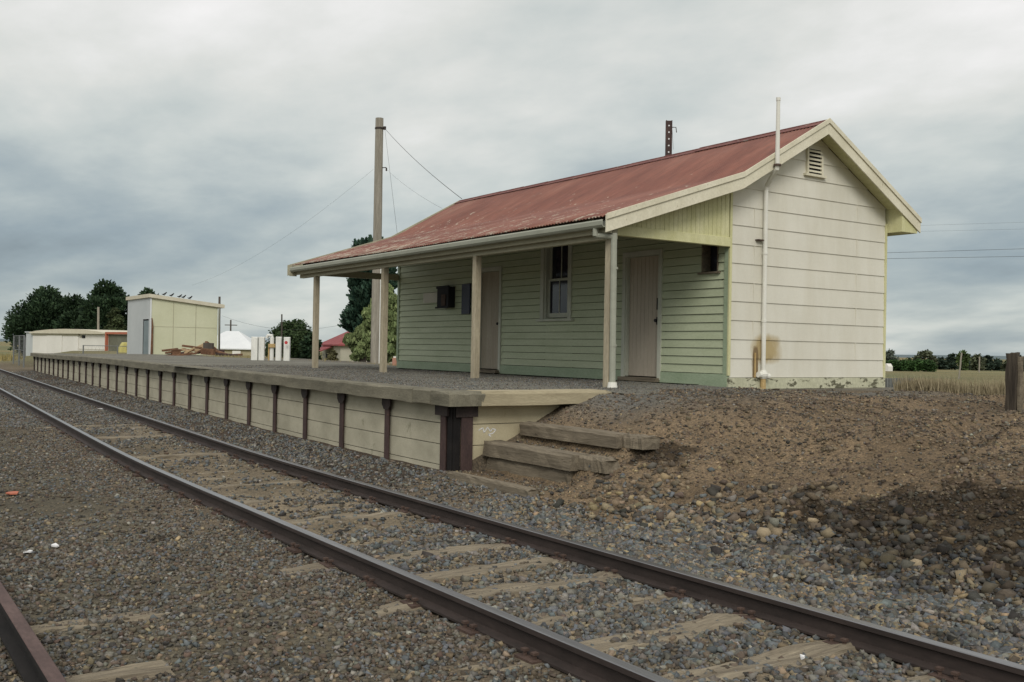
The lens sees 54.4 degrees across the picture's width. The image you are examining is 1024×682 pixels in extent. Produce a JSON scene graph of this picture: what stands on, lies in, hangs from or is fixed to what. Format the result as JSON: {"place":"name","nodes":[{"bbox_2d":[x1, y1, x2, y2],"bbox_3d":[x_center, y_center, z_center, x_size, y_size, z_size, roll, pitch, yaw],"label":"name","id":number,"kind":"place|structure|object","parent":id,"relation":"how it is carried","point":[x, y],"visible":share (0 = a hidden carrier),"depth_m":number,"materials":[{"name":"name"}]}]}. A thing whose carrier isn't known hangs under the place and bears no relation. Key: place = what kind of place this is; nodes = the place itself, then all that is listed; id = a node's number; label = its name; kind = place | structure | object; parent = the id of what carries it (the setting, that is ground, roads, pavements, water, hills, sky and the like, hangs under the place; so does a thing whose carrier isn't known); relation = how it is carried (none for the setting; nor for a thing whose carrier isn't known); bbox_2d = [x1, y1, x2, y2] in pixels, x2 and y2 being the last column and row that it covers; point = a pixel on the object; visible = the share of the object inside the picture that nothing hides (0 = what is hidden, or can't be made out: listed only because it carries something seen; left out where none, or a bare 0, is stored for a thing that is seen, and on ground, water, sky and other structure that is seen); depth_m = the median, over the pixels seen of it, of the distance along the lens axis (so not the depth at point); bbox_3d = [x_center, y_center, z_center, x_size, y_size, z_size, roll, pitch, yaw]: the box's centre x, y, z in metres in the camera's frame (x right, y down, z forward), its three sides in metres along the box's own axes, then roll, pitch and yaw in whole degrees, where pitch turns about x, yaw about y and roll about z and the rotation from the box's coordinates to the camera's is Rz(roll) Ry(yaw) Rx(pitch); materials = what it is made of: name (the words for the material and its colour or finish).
{"place":"outdoors","nodes":[
{"label":"outdoors","id":0,"kind":"place"},
{"bbox_2d":[0,351,27,360],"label":"field grass","id":1,"kind":"structure","parent":0,"point":[3,357],"depth_m":75.92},
{"bbox_2d":[0,413,585,681],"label":"cess gravel","id":2,"kind":"structure","parent":0,"point":[403,634],"depth_m":6.59,"materials":[{"name":"gravel"}]},
{"bbox_2d":[0,339,1005,358],"bbox_3d":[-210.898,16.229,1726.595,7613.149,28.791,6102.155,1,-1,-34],"label":"hills","id":3,"kind":"structure","parent":0,"point":[900,356],"depth_m":3104.30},
{"bbox_2d":[0,342,1023,681],"bbox_3d":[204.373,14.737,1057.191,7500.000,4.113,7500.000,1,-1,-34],"label":"ground","id":4,"kind":"structure","parent":0,"point":[692,474],"depth_m":9.91,"materials":[{"name":"gravel"}]},
{"bbox_2d":[13,335,25,367],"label":"chain link fence","id":5,"kind":"object","parent":4,"relation":"on","point":[16,348],"visible":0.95,"depth_m":61.97,"materials":[{"name":"metal"}]},
{"bbox_2d":[25,332,33,355],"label":"grey lean to","id":6,"kind":"object","parent":4,"relation":"on","point":[29,343],"visible":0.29,"depth_m":92.53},
{"bbox_2d":[0,581,66,681],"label":"rail","id":7,"kind":"object","parent":4,"relation":"on","point":[32,660],"visible":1,"depth_m":5.13,"materials":[{"name":"black metal"}]},
{"bbox_2d":[1,284,65,355],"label":"cypress tree","id":8,"kind":"object","parent":4,"relation":"on","point":[22,320],"visible":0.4,"depth_m":126.97,"materials":[{"name":"green plant"}]},
{"bbox_2d":[34,293,84,330],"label":"cypress tree","id":9,"kind":"object","parent":4,"relation":"on","point":[68,311],"visible":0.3,"depth_m":126.26,"materials":[{"name":"green plant"}]},
{"bbox_2d":[29,329,126,352],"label":"white garage","id":10,"kind":"structure","parent":4,"relation":"on","point":[54,340],"depth_m":87.73,"materials":[{"name":"paint"}]},
{"bbox_2d":[32,335,46,352],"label":"sliding door","id":11,"kind":"structure","parent":10,"relation":"in","point":[39,341],"depth_m":91.04,"materials":[{"name":"white paint"}]},
{"bbox_2d":[47,335,62,352],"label":"sliding door","id":12,"kind":"structure","parent":10,"relation":"in","point":[54,342],"depth_m":89.20,"materials":[{"name":"white paint"}]},
{"bbox_2d":[62,335,78,351],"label":"sliding door","id":13,"kind":"structure","parent":10,"relation":"in","point":[69,342],"depth_m":87.48,"materials":[{"name":"white paint"}]},
{"bbox_2d":[0,611,169,638],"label":"sleeper","id":14,"kind":"object","parent":4,"relation":"on","point":[134,617],"visible":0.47,"depth_m":6.00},
{"bbox_2d":[37,424,139,427],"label":"sleeper","id":15,"kind":"object","parent":4,"relation":"on","point":[92,425],"visible":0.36,"depth_m":19.71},
{"bbox_2d":[35,426,151,430],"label":"sleeper","id":16,"kind":"object","parent":4,"relation":"on","point":[148,427],"visible":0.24,"depth_m":19.43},
{"bbox_2d":[21,660,174,681],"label":"sleeper","id":17,"kind":"object","parent":4,"relation":"on","point":[150,669],"visible":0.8,"depth_m":5.06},
{"bbox_2d":[68,278,129,330],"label":"cypress tree","id":18,"kind":"object","parent":4,"relation":"on","point":[106,297],"visible":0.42,"depth_m":120.14,"materials":[{"name":"green plant"}]},
{"bbox_2d":[0,370,198,427],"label":"distant ballast","id":19,"kind":"structure","parent":4,"relation":"on","point":[45,398],"depth_m":25.95,"materials":[{"name":"gravel"}]},
{"bbox_2d":[82,345,126,353],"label":"yard fence","id":20,"kind":"object","parent":4,"relation":"on","point":[103,348],"visible":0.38,"depth_m":67.03,"materials":[{"name":"metal"}]},
{"bbox_2d":[103,307,126,329],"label":"olive shrub tree","id":21,"kind":"object","parent":4,"relation":"on","point":[115,319],"visible":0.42,"depth_m":107.66,"materials":[{"name":"green plant"}]},
{"bbox_2d":[105,332,126,350],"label":"orange framed bay","id":22,"kind":"object","parent":4,"relation":"on","point":[116,339],"visible":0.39,"depth_m":81.24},
{"bbox_2d":[54,434,177,440],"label":"sleeper","id":23,"kind":"object","parent":4,"relation":"on","point":[114,437],"visible":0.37,"depth_m":17.46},
{"bbox_2d":[118,342,126,352],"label":"yellow machine","id":24,"kind":"object","parent":4,"relation":"on","point":[120,349],"visible":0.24,"depth_m":69.69,"materials":[{"name":"paint"}]},
{"bbox_2d":[137,287,158,294],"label":"cypress tree","id":25,"kind":"object","parent":4,"relation":"on","point":[148,290],"visible":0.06,"depth_m":119.95,"materials":[{"name":"green plant"}]},
{"bbox_2d":[150,318,152,353],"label":"leaning plank","id":26,"kind":"object","parent":4,"relation":"on","point":[151,351],"visible":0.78,"depth_m":54.98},
{"bbox_2d":[77,450,227,459],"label":"sleeper","id":27,"kind":"object","parent":4,"relation":"on","point":[160,456],"visible":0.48,"depth_m":14.64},
{"bbox_2d":[126,294,224,355],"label":"yard shed","id":28,"kind":"structure","parent":4,"relation":"on","point":[178,323],"depth_m":56.16,"materials":[{"name":"white metal"}]},
{"bbox_2d":[143,320,148,353],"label":"door","id":29,"kind":"structure","parent":28,"relation":"in","point":[146,323],"depth_m":55.80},
{"bbox_2d":[111,454,239,463],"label":"sleeper","id":30,"kind":"object","parent":4,"relation":"on","point":[115,460],"visible":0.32,"depth_m":14.51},
{"bbox_2d":[171,352,196,355],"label":"scrap timber","id":31,"kind":"object","parent":4,"relation":"on","point":[194,353],"visible":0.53,"depth_m":48.98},
{"bbox_2d":[122,459,254,470],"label":"sleeper","id":32,"kind":"object","parent":4,"relation":"on","point":[126,468],"visible":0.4,"depth_m":13.72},
{"bbox_2d":[132,464,269,477],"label":"sleeper","id":33,"kind":"object","parent":4,"relation":"on","point":[136,474],"visible":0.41,"depth_m":12.86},
{"bbox_2d":[200,348,215,354],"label":"scrap timber","id":34,"kind":"object","parent":4,"relation":"on","point":[204,351],"visible":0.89,"depth_m":48.24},
{"bbox_2d":[203,343,213,348],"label":"scrap timber","id":35,"kind":"object","parent":34,"relation":"on","point":[208,345],"visible":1,"depth_m":48.32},
{"bbox_2d":[145,470,287,482],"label":"sleeper","id":36,"kind":"object","parent":4,"relation":"on","point":[283,472],"visible":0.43,"depth_m":12.38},
{"bbox_2d":[218,297,220,349],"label":"thin dark pole","id":37,"kind":"object","parent":4,"relation":"on","point":[219,300],"visible":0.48,"depth_m":63.94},
{"bbox_2d":[143,476,307,492],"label":"sleeper","id":38,"kind":"object","parent":4,"relation":"on","point":[166,486],"visible":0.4,"depth_m":11.85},
{"bbox_2d":[217,331,265,355],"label":"white roofed house","id":39,"kind":"structure","parent":4,"relation":"on","point":[234,342],"depth_m":146.97,"materials":[{"name":"metal"}]},
{"bbox_2d":[176,482,329,497],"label":"sleeper","id":40,"kind":"object","parent":4,"relation":"on","point":[181,493],"visible":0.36,"depth_m":11.47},
{"bbox_2d":[251,337,258,359],"bbox_3d":[-8.581,0.406,33.203,0.214,1.100,0.171,1,0,0],"label":"white post","id":41,"kind":"object","parent":4,"relation":"on","point":[254,347],"visible":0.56,"depth_m":33.12,"materials":[{"name":"paint"}]},
{"bbox_2d":[258,337,264,359],"bbox_3d":[-8.348,0.409,33.203,0.187,1.103,0.149,1,0,0],"label":"white post","id":42,"kind":"object","parent":4,"relation":"on","point":[261,354],"visible":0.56,"depth_m":33.13,"materials":[{"name":"paint"}]},
{"bbox_2d":[265,334,275,359],"bbox_3d":[-8.048,0.366,33.196,0.328,1.200,0.276,1,-1,-34],"label":"white standpipe","id":43,"kind":"object","parent":4,"relation":"on","point":[271,345],"visible":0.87,"depth_m":33.15,"materials":[{"name":"metal"}]},
{"bbox_2d":[192,489,351,505],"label":"sleeper","id":44,"kind":"object","parent":4,"relation":"on","point":[198,501],"visible":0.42,"depth_m":10.67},
{"bbox_2d":[275,337,281,360],"bbox_3d":[-7.785,0.414,33.203,0.182,1.113,0.145,1,0,0],"label":"white post","id":45,"kind":"object","parent":4,"relation":"on","point":[278,354],"visible":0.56,"depth_m":33.13,"materials":[{"name":"paint"}]},
{"bbox_2d":[283,337,290,360],"bbox_3d":[-7.511,0.422,33.099,0.198,1.105,0.366,1,0,0],"label":"white post","id":46,"kind":"object","parent":4,"relation":"on","point":[286,354],"visible":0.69,"depth_m":33.13,"materials":[{"name":"paint"}]},
{"bbox_2d":[265,319,323,357],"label":"round tree","id":47,"kind":"object","parent":4,"relation":"on","point":[296,333],"visible":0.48,"depth_m":73.00,"materials":[{"name":"green plant"}]},
{"bbox_2d":[211,496,377,515],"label":"sleeper","id":48,"kind":"object","parent":4,"relation":"on","point":[218,510],"visible":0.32,"depth_m":9.78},
{"bbox_2d":[205,354,396,365],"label":"yard weeds","id":49,"kind":"object","parent":4,"relation":"on","point":[243,356],"visible":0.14,"depth_m":44.91,"materials":[{"name":"green plant"}]},
{"bbox_2d":[297,331,322,359],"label":"dark shrub","id":50,"kind":"object","parent":4,"relation":"on","point":[306,347],"visible":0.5,"depth_m":69.57,"materials":[{"name":"green plant"}]},
{"bbox_2d":[236,506,416,527],"bbox_3d":[-1.696,1.774,9.662,2.753,0.220,0.288,1,-1,-34],"label":"sleeper","id":51,"kind":"object","parent":4,"relation":"on","point":[242,523],"visible":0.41,"depth_m":9.76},
{"bbox_2d":[326,349,338,360],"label":"garden shrub","id":52,"kind":"object","parent":4,"relation":"on","point":[333,354],"visible":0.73,"depth_m":99.74,"materials":[{"name":"green plant"}]},
{"bbox_2d":[0,388,673,681],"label":"rail","id":53,"kind":"object","parent":4,"relation":"on","point":[575,659],"visible":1,"depth_m":6.58,"materials":[{"name":"brown metal"}]},
{"bbox_2d":[259,515,442,538],"bbox_3d":[-1.359,1.792,9.134,2.729,0.252,0.278,1,-1,-33],"label":"sleeper","id":54,"kind":"object","parent":4,"relation":"on","point":[267,534],"visible":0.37,"depth_m":9.47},
{"bbox_2d":[342,324,369,361],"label":"willow tree","id":55,"kind":"object","parent":4,"relation":"on","point":[357,348],"visible":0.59,"depth_m":49.66,"materials":[{"name":"green plant"}]},
{"bbox_2d":[320,331,391,362],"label":"red roofed house","id":56,"kind":"structure","parent":4,"relation":"on","point":[339,347],"depth_m":108.88,"materials":[{"name":"white paint"}]},
{"bbox_2d":[337,234,397,361],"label":"pine tree","id":57,"kind":"object","parent":4,"relation":"on","point":[359,296],"visible":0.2,"depth_m":51.05,"materials":[{"name":"green plant"}]},
{"bbox_2d":[370,117,386,363],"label":"utility pole","id":58,"kind":"object","parent":4,"relation":"on","point":[376,283],"visible":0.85,"depth_m":40.85,"materials":[{"name":"wood"}]},
{"bbox_2d":[385,129,461,198],"bbox_3d":[-3.288,-6.267,33.732,0.014,5.035,15.035,1,0,-15],"label":"wire","id":59,"kind":"object","parent":58,"relation":"attached to","point":[423,167],"visible":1,"depth_m":32.18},
{"bbox_2d":[361,283,396,362],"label":"willow tree","id":60,"kind":"object","parent":4,"relation":"on","point":[392,325],"visible":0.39,"depth_m":44.58,"materials":[{"name":"green plant"}]},
{"bbox_2d":[286,525,478,552],"bbox_3d":[-1.024,1.794,8.600,2.742,0.252,0.294,1,-1,-34],"label":"sleeper","id":61,"kind":"object","parent":4,"relation":"on","point":[293,549],"visible":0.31,"depth_m":8.12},
{"bbox_2d":[30,353,735,470],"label":"station platform","id":62,"kind":"structure","parent":4,"relation":"on","point":[444,429],"depth_m":14.94,"materials":[{"name":"concrete"}]},
{"bbox_2d":[165,364,734,393],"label":"platform gravel","id":63,"kind":"structure","parent":62,"relation":"on","point":[431,383],"depth_m":16.55,"materials":[{"name":"gravel"}]},
{"bbox_2d":[278,537,520,573],"bbox_3d":[-0.597,1.774,8.087,2.728,0.206,0.277,1,-1,-34],"label":"sleeper","id":64,"kind":"object","parent":4,"relation":"on","point":[325,564],"visible":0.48,"depth_m":8.04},
{"bbox_2d":[357,552,571,590],"bbox_3d":[-0.229,1.789,7.498,2.735,0.233,0.286,1,-1,-34],"label":"sleeper","id":65,"kind":"object","parent":4,"relation":"on","point":[467,571],"visible":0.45,"depth_m":7.49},
{"bbox_2d":[447,471,538,497],"bbox_3d":[-0.231,1.565,10.836,0.143,0.127,1.644,1,-1,-34],"label":"timber step","id":66,"kind":"object","parent":4,"relation":"on","point":[511,488],"visible":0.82,"depth_m":10.69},
{"bbox_2d":[348,566,669,615],"bbox_3d":[0.122,1.790,6.974,2.757,0.229,0.277,1,-1,-34],"label":"sleeper","id":67,"kind":"object","parent":4,"relation":"on","point":[407,604],"visible":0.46,"depth_m":6.86,"materials":[{"name":"wood"}]},
{"bbox_2d":[0,369,1023,681],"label":"rail","id":68,"kind":"object","parent":4,"relation":"on","point":[922,653],"visible":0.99,"depth_m":6.91,"materials":[{"name":"brown metal"}]},
{"bbox_2d":[487,457,574,483],"bbox_3d":[0.255,1.517,11.374,0.265,0.270,1.636,1,-1,-34],"label":"timber step","id":69,"kind":"object","parent":4,"relation":"on","point":[529,470],"visible":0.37,"depth_m":11.25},
{"bbox_2d":[42,399,1023,681],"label":"ballast stones","id":70,"kind":"object","parent":4,"relation":"on","point":[574,599],"visible":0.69,"depth_m":7.23,"materials":[{"name":"gravel"}]},
{"bbox_2d":[482,440,588,470],"bbox_3d":[0.253,1.291,11.348,0.300,0.181,1.762,1,-1,-34],"label":"timber step","id":71,"kind":"object","parent":4,"relation":"on","point":[565,460],"visible":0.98,"depth_m":11.17,"materials":[{"name":"wood"}]},
{"bbox_2d":[428,587,687,636],"bbox_3d":[0.516,1.793,6.381,2.765,0.232,0.284,1,-1,-34],"label":"sleeper","id":72,"kind":"object","parent":4,"relation":"on","point":[472,631],"visible":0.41,"depth_m":6.27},
{"bbox_2d":[519,421,628,448],"bbox_3d":[0.704,1.074,11.546,0.272,0.165,1.865,1,-1,-34],"label":"timber step","id":73,"kind":"object","parent":4,"relation":"on","point":[602,438],"visible":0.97,"depth_m":11.37,"materials":[{"name":"wood"}]},
{"bbox_2d":[577,454,620,473],"bbox_3d":[0.926,1.288,10.492,0.256,0.167,0.467,1,-1,-34],"label":"timber step","id":74,"kind":"object","parent":4,"relation":"on","point":[597,463],"visible":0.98,"depth_m":10.37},
{"bbox_2d":[287,97,921,388],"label":"station building","id":75,"kind":"structure","parent":4,"relation":"on","point":[757,261],"depth_m":17.41,"materials":[{"name":"green paint"}]},
{"bbox_2d":[479,266,504,372],"bbox_3d":[-0.505,-0.459,21.668,0.240,2.290,1.000,1,-1,-34],"label":"door","id":76,"kind":"structure","parent":75,"relation":"in","point":[491,281],"depth_m":21.69,"materials":[{"name":"brown paint"}]},
{"bbox_2d":[536,245,574,321],"bbox_3d":[0.931,-1.222,19.691,0.265,1.665,1.180,1,-1,-34],"label":"window","id":77,"kind":"structure","parent":75,"relation":"in","point":[556,268],"depth_m":19.82,"materials":[{"name":"glass"}]},
{"bbox_2d":[617,249,664,381],"bbox_3d":[2.287,-0.442,17.538,0.240,2.290,1.030,1,-1,-34],"label":"door","id":78,"kind":"structure","parent":75,"relation":"in","point":[641,333],"depth_m":17.62,"materials":[{"name":"brown paint"}]},
{"bbox_2d":[697,245,721,274],"bbox_3d":[3.287,-1.435,16.237,0.240,0.690,0.480,1,-1,-34],"label":"small window","id":79,"kind":"structure","parent":75,"relation":"in","point":[710,256],"depth_m":16.33,"materials":[{"name":"brown glass"}]},
{"bbox_2d":[459,605,808,679],"bbox_3d":[0.832,1.784,5.842,2.715,0.212,0.293,1,-1,-34],"label":"sleeper","id":80,"kind":"object","parent":4,"relation":"on","point":[709,622],"visible":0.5,"depth_m":5.83,"materials":[{"name":"wood"}]},
{"bbox_2d":[623,434,660,449],"bbox_3d":[1.393,1.078,10.686,0.274,0.148,0.344,1,-1,-34],"label":"timber step","id":81,"kind":"object","parent":4,"relation":"on","point":[641,441],"visible":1,"depth_m":10.59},
{"bbox_2d":[665,120,676,155],"bbox_3d":[4.263,-2.347,26.971,0.306,7.262,0.100,1,0,0],"label":"steel rail post","id":82,"kind":"object","parent":4,"relation":"on","point":[668,138],"visible":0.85,"depth_m":26.98,"materials":[{"name":"brown metal"}]},
{"bbox_2d":[416,387,1023,640],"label":"bank pebbles","id":83,"kind":"object","parent":4,"relation":"on","point":[940,503],"visible":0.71,"depth_m":10.26,"materials":[{"name":"stone"}]},
{"bbox_2d":[459,465,1023,664],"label":"ballast shoulder","id":84,"kind":"object","parent":4,"relation":"on","point":[1004,649],"visible":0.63,"depth_m":7.23},
{"bbox_2d":[466,386,1023,611],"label":"bank clods","id":85,"kind":"object","parent":4,"relation":"on","point":[928,503],"visible":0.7,"depth_m":10.01,"materials":[{"name":"soil"}]},
{"bbox_2d":[756,527,770,537],"bbox_3d":[2.108,1.608,8.328,0.149,0.096,0.135,1,-1,-34],"label":"loose rock","id":86,"kind":"object","parent":4,"relation":"on","point":[763,532],"visible":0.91,"depth_m":8.28,"materials":[{"name":"stone"}]},
{"bbox_2d":[557,388,993,453],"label":"fine platform gravel","id":87,"kind":"structure","parent":4,"relation":"on","point":[723,403],"depth_m":12.32,"materials":[{"name":"gravel"}]},
{"bbox_2d":[662,628,903,681],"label":"sleeper","id":88,"kind":"object","parent":4,"relation":"on","point":[816,650],"visible":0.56,"depth_m":5.44,"materials":[{"name":"wood"}]},
{"bbox_2d":[553,452,1023,620],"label":"bank foot rocks","id":89,"kind":"object","parent":4,"relation":"on","point":[979,549],"visible":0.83,"depth_m":8.11,"materials":[{"name":"stone"}]},
{"bbox_2d":[885,363,892,370],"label":"white tank","id":90,"kind":"object","parent":4,"relation":"on","point":[888,367],"visible":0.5,"depth_m":139.50,"materials":[{"name":"paint"}]},
{"bbox_2d":[886,348,899,361],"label":"tree","id":91,"kind":"object","parent":4,"relation":"on","point":[890,354],"visible":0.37,"depth_m":249.16,"materials":[{"name":"green plant"}]},
{"bbox_2d":[885,378,913,386],"bbox_3d":[9.327,1.671,24.004,0.665,1.560,0.080,1,0,0],"label":"corrugated fence","id":92,"kind":"object","parent":4,"relation":"on","point":[889,382],"visible":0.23,"depth_m":24.00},
{"bbox_2d":[886,357,937,371],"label":"hedge","id":93,"kind":"object","parent":4,"relation":"on","point":[917,364],"visible":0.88,"depth_m":147.20,"materials":[{"name":"green plant"}]},
{"bbox_2d":[910,558,922,566],"bbox_3d":[2.949,1.630,7.271,0.103,0.077,0.069,1,0,21],"label":"loose rock","id":94,"kind":"object","parent":4,"relation":"on","point":[918,561],"visible":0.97,"depth_m":7.25,"materials":[{"name":"stone"}]},
{"bbox_2d":[912,349,936,363],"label":"tree","id":95,"kind":"object","parent":4,"relation":"on","point":[927,354],"visible":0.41,"depth_m":255.24,"materials":[{"name":"green plant"}]},
{"bbox_2d":[892,666,964,681],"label":"sleeper","id":96,"kind":"object","parent":4,"relation":"on","point":[938,675],"visible":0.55,"depth_m":5.13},
{"bbox_2d":[937,356,948,369],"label":"field tree","id":97,"kind":"object","parent":4,"relation":"on","point":[942,364],"visible":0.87,"depth_m":261.27,"materials":[{"name":"green plant"}]},
{"bbox_2d":[945,353,958,369],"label":"field tree","id":98,"kind":"object","parent":4,"relation":"on","point":[951,360],"visible":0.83,"depth_m":267.21,"materials":[{"name":"green plant"}]},
{"bbox_2d":[955,350,971,369],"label":"field tree","id":99,"kind":"object","parent":4,"relation":"on","point":[966,358],"visible":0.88,"depth_m":249.36,"materials":[{"name":"green plant"}]},
{"bbox_2d":[958,457,968,463],"bbox_3d":[3.998,1.060,8.811,0.073,0.059,0.092,1,-1,-34],"label":"loose rock","id":100,"kind":"object","parent":4,"relation":"on","point":[963,460],"visible":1,"depth_m":8.79,"materials":[{"name":"stone"}]},
{"bbox_2d":[968,353,986,370],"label":"field tree","id":101,"kind":"object","parent":4,"relation":"on","point":[974,362],"visible":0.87,"depth_m":255.42,"materials":[{"name":"green plant"}]},
{"bbox_2d":[984,355,994,370],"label":"field tree","id":102,"kind":"object","parent":4,"relation":"on","point":[990,364],"visible":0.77,"depth_m":261.34,"materials":[{"name":"green plant"}]},
{"bbox_2d":[993,357,1002,370],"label":"field tree","id":103,"kind":"object","parent":4,"relation":"on","point":[998,362],"visible":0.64,"depth_m":266.99,"materials":[{"name":"green plant"}]},
{"bbox_2d":[1000,360,1006,370],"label":"field tree","id":104,"kind":"object","parent":4,"relation":"on","point":[1003,366],"visible":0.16,"depth_m":256.35,"materials":[{"name":"green plant"}]},
{"bbox_2d":[1005,352,1023,410],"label":"fence post","id":105,"kind":"object","parent":4,"relation":"on","point":[1014,385],"visible":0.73,"depth_m":11.77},
{"bbox_2d":[0,0,1023,355],"label":"sky","id":106,"kind":"structure","parent":0,"point":[163,146],"materials":[{"name":"grey"}]},
{"bbox_2d":[892,374,1004,395],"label":"dry grass","id":107,"kind":"structure","parent":0,"point":[941,384],"depth_m":15.53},
{"bbox_2d":[887,256,1023,258],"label":"power line","id":108,"kind":"object","parent":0,"point":[955,257],"visible":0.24,"depth_m":57.99,"materials":[{"name":"metal"}]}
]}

